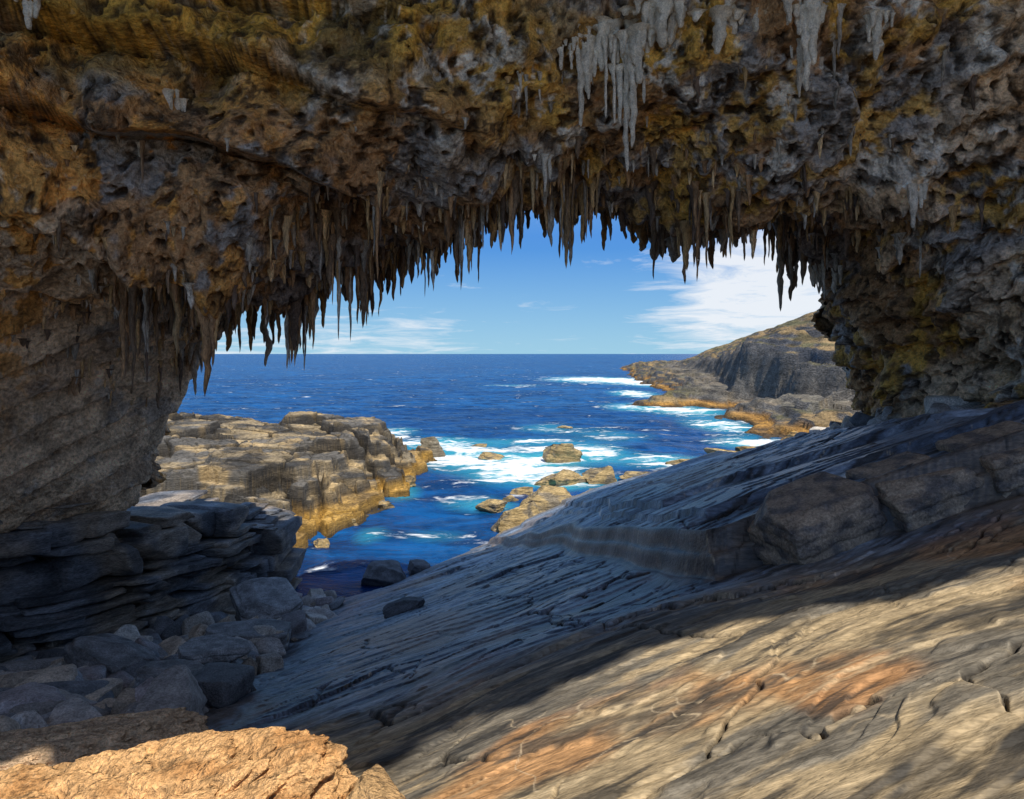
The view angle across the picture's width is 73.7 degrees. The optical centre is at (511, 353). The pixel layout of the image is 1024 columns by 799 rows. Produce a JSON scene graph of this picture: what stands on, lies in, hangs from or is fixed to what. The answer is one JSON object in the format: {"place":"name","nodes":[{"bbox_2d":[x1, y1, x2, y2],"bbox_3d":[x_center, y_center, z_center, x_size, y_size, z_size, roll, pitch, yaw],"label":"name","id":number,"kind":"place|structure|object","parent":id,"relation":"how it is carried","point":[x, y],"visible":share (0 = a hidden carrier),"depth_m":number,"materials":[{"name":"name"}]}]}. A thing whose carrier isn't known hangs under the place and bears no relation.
{"place":"outdoors","nodes":[
{"label":"outdoors","id":0,"kind":"place"},
{"bbox_2d":[177,354,780,597],"bbox_3d":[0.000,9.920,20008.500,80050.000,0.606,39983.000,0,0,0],"label":"sea","id":1,"kind":"structure","parent":0,"point":[515,410],"depth_m":102.83,"materials":[{"name":"liquid"}]},
{"bbox_2d":[140,411,436,548],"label":"layered rock outcrop","id":2,"kind":"object","parent":1,"relation":"in","point":[328,475],"visible":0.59,"depth_m":44.66,"materials":[{"name":"stone"}]},
{"bbox_2d":[313,538,329,547],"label":"sea rock","id":3,"kind":"object","parent":1,"relation":"in","point":[321,543],"visible":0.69,"depth_m":34.89,"materials":[{"name":"stone"}]},
{"bbox_2d":[378,500,394,508],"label":"sea rock","id":4,"kind":"object","parent":1,"relation":"in","point":[383,504],"visible":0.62,"depth_m":43.77,"materials":[{"name":"stone"}]},
{"bbox_2d":[402,452,415,462],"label":"sea rock","id":5,"kind":"object","parent":1,"relation":"in","point":[407,456],"visible":0.16,"depth_m":57.23,"materials":[{"name":"stone"}]},
{"bbox_2d":[405,475,415,486],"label":"sea rock","id":6,"kind":"object","parent":1,"relation":"in","point":[410,480],"visible":0.26,"depth_m":50.29,"materials":[{"name":"stone"}]},
{"bbox_2d":[407,559,429,575],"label":"shore boulder","id":7,"kind":"object","parent":1,"relation":"in","point":[415,566],"visible":0.7,"depth_m":30.61,"materials":[{"name":"stone"}]},
{"bbox_2d":[420,436,445,456],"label":"sea rock","id":8,"kind":"object","parent":1,"relation":"in","point":[433,445],"visible":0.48,"depth_m":65.77,"materials":[{"name":"stone"}]},
{"bbox_2d":[472,443,486,446],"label":"sea rock","id":9,"kind":"object","parent":1,"relation":"in","point":[480,445],"visible":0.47,"depth_m":72.24,"materials":[{"name":"stone"}]},
{"bbox_2d":[475,499,506,513],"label":"sea rock","id":10,"kind":"object","parent":1,"relation":"in","point":[494,506],"visible":0.86,"depth_m":43.10,"materials":[{"name":"stone"}]},
{"bbox_2d":[478,452,504,459],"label":"sea rock","id":11,"kind":"object","parent":1,"relation":"in","point":[488,456],"visible":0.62,"depth_m":64.41,"materials":[{"name":"stone"}]},
{"bbox_2d":[502,495,517,501],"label":"sea rock","id":12,"kind":"object","parent":1,"relation":"in","point":[510,498],"visible":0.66,"depth_m":45.76,"materials":[{"name":"stone"}]},
{"bbox_2d":[491,500,539,532],"bbox_3d":[0.251,9.777,38.896,3.237,2.605,2.283,0,0,-31],"label":"sea rock","id":13,"kind":"object","parent":1,"relation":"in","point":[512,518],"visible":0.5,"depth_m":38.46,"materials":[{"name":"stone"}]},
{"bbox_2d":[510,486,532,494],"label":"sea rock","id":14,"kind":"object","parent":1,"relation":"in","point":[523,490],"visible":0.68,"depth_m":47.85,"materials":[{"name":"stone"}]},
{"bbox_2d":[519,485,571,512],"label":"sea rock","id":15,"kind":"object","parent":1,"relation":"in","point":[544,498],"visible":0.36,"depth_m":42.59,"materials":[{"name":"stone"}]},
{"bbox_2d":[534,469,586,486],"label":"sea rock","id":16,"kind":"object","parent":1,"relation":"in","point":[564,477],"visible":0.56,"depth_m":51.02,"materials":[{"name":"stone"}]},
{"bbox_2d":[542,443,582,462],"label":"sea rock","id":17,"kind":"object","parent":1,"relation":"in","point":[561,453],"visible":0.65,"depth_m":62.27,"materials":[{"name":"stone"}]},
{"bbox_2d":[557,425,572,428],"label":"sea rock","id":18,"kind":"object","parent":1,"relation":"in","point":[565,426],"visible":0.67,"depth_m":90.67,"materials":[{"name":"stone"}]},
{"bbox_2d":[582,466,616,484],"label":"sea rock","id":19,"kind":"object","parent":1,"relation":"in","point":[605,475],"visible":0.63,"depth_m":51.77,"materials":[{"name":"stone"}]},
{"bbox_2d":[619,471,647,479],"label":"sea rock","id":20,"kind":"object","parent":1,"relation":"in","point":[627,474],"visible":0.37,"depth_m":53.17,"materials":[{"name":"stone"}]},
{"bbox_2d":[665,459,689,464],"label":"sea rock","id":21,"kind":"object","parent":1,"relation":"in","point":[675,462],"visible":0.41,"depth_m":60.43,"materials":[{"name":"stone"}]},
{"bbox_2d":[704,448,738,452],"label":"sea rock","id":22,"kind":"object","parent":1,"relation":"in","point":[708,450],"visible":0.08,"depth_m":64.59,"materials":[{"name":"stone"}]},
{"bbox_2d":[735,446,757,450],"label":"sea rock","id":23,"kind":"object","parent":1,"relation":"in","point":[740,448],"visible":0.19,"depth_m":66.58,"materials":[{"name":"stone"}]},
{"bbox_2d":[780,431,797,439],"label":"sea rock","id":24,"kind":"object","parent":1,"relation":"in","point":[791,433],"visible":0.09,"depth_m":73.85,"materials":[{"name":"stone"}]},
{"bbox_2d":[215,210,821,353],"label":"sky","id":25,"kind":"structure","parent":0,"point":[609,300],"materials":[{"name":"blue"}]},
{"bbox_2d":[204,400,1023,798],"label":"rock slab ground","id":26,"kind":"structure","parent":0,"point":[664,634],"depth_m":6.75,"materials":[{"name":"grey stone"}]},
{"bbox_2d":[0,707,208,770],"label":"flat boulder","id":27,"kind":"object","parent":26,"relation":"on","point":[53,745],"visible":0.38,"depth_m":7.47,"materials":[{"name":"stone"}]},
{"bbox_2d":[63,633,156,675],"bbox_3d":[-8.598,6.503,14.619,2.014,0.706,1.222,0,0,27],"label":"flat stone","id":28,"kind":"object","parent":26,"relation":"on","point":[113,653],"visible":0.7,"depth_m":14.41,"materials":[{"name":"grey stone"}]},
{"bbox_2d":[0,490,306,662],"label":"layered ledge","id":29,"kind":"object","parent":26,"relation":"on","point":[147,559],"visible":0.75,"depth_m":19.81,"materials":[{"name":"stone"}]},
{"bbox_2d":[132,659,203,688],"bbox_3d":[-5.902,5.787,12.199,1.381,0.547,0.961,0,0,6],"label":"flat stone","id":30,"kind":"object","parent":26,"relation":"on","point":[153,669],"visible":0.3,"depth_m":12.08,"materials":[{"name":"grey stone"}]},
{"bbox_2d":[0,589,345,731],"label":"boulders","id":31,"kind":"object","parent":26,"relation":"on","point":[44,688],"visible":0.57,"depth_m":12.29,"materials":[{"name":"stone"}]},
{"bbox_2d":[0,726,358,798],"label":"foreground boulder","id":32,"kind":"object","parent":26,"relation":"on","point":[274,762],"visible":0.98,"depth_m":5.26,"materials":[{"name":"stone"}]},
{"bbox_2d":[178,634,251,664],"bbox_3d":[-6.395,6.413,14.601,1.396,0.575,1.163,0,0,-33],"label":"flat stone","id":33,"kind":"object","parent":26,"relation":"on","point":[204,650],"visible":0.83,"depth_m":14.32,"materials":[{"name":"grey stone"}]},
{"bbox_2d":[204,619,290,650],"bbox_3d":[-6.807,7.283,17.596,2.079,0.784,1.463,0,0,-13],"label":"flat stone","id":34,"kind":"object","parent":26,"relation":"on","point":[244,629],"visible":0.58,"depth_m":17.30,"materials":[{"name":"grey stone"}]},
{"bbox_2d":[229,577,302,620],"bbox_3d":[-7.902,7.992,22.019,1.890,0.860,2.921,0,0,-32],"label":"flat stone","id":35,"kind":"object","parent":26,"relation":"on","point":[269,597],"visible":0.81,"depth_m":21.70,"materials":[{"name":"grey stone"}]},
{"bbox_2d":[346,764,405,798],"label":"foreground stone","id":36,"kind":"object","parent":26,"relation":"on","point":[375,781],"visible":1,"depth_m":4.74,"materials":[{"name":"stone"}]},
{"bbox_2d":[361,560,405,585],"bbox_3d":[-5.532,9.720,30.070,2.112,1.129,1.634,0,0,0],"label":"shore boulder","id":37,"kind":"object","parent":26,"relation":"on","point":[383,572],"visible":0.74,"depth_m":29.52,"materials":[{"name":"stone"}]},
{"bbox_2d":[382,596,424,618],"bbox_3d":[-2.816,6.611,17.799,1.110,0.426,0.719,0,0,-18],"label":"loose stone","id":38,"kind":"object","parent":26,"relation":"on","point":[398,606],"visible":0.86,"depth_m":17.66,"materials":[{"name":"grey stone"}]},
{"bbox_2d":[0,0,1023,532],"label":"cave arch","id":39,"kind":"structure","parent":26,"relation":"on","point":[288,96],"depth_m":14.04,"materials":[{"name":"stone"}]},
{"bbox_2d":[14,0,928,227],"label":"flowstone stalactites","id":40,"kind":"object","parent":39,"relation":"hanging from","point":[613,42],"visible":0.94,"depth_m":13.66,"materials":[{"name":"grey stone"}]},
{"bbox_2d":[11,0,1023,411],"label":"stalactites","id":41,"kind":"object","parent":39,"relation":"attached to","point":[135,312],"visible":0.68,"depth_m":16.19,"materials":[{"name":"stone"}]},
{"bbox_2d":[747,471,886,565],"bbox_3d":[4.149,2.377,9.358,1.618,1.327,1.260,0,0,-14],"label":"rock block","id":42,"kind":"object","parent":26,"relation":"on","point":[817,516],"visible":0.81,"depth_m":8.88,"materials":[{"name":"stone"}]},
{"bbox_2d":[794,395,984,436],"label":"rubble stones","id":43,"kind":"object","parent":26,"relation":"on","point":[933,404],"visible":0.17,"depth_m":17.38,"materials":[{"name":"grey stone"}]},
{"bbox_2d":[845,451,983,531],"bbox_3d":[5.514,1.993,9.356,1.318,1.154,1.380,0,0,-5],"label":"rock block","id":44,"kind":"object","parent":26,"relation":"on","point":[912,503],"visible":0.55,"depth_m":8.76,"materials":[{"name":"stone"}]},
{"bbox_2d":[935,421,1023,497],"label":"rock block","id":45,"kind":"object","parent":26,"relation":"on","point":[1005,469],"visible":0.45,"depth_m":8.71,"materials":[{"name":"stone"}]},
{"bbox_2d":[619,311,859,438],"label":"headland","id":46,"kind":"structure","parent":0,"point":[785,379],"depth_m":120.56,"materials":[{"name":"stone"}]}
]}

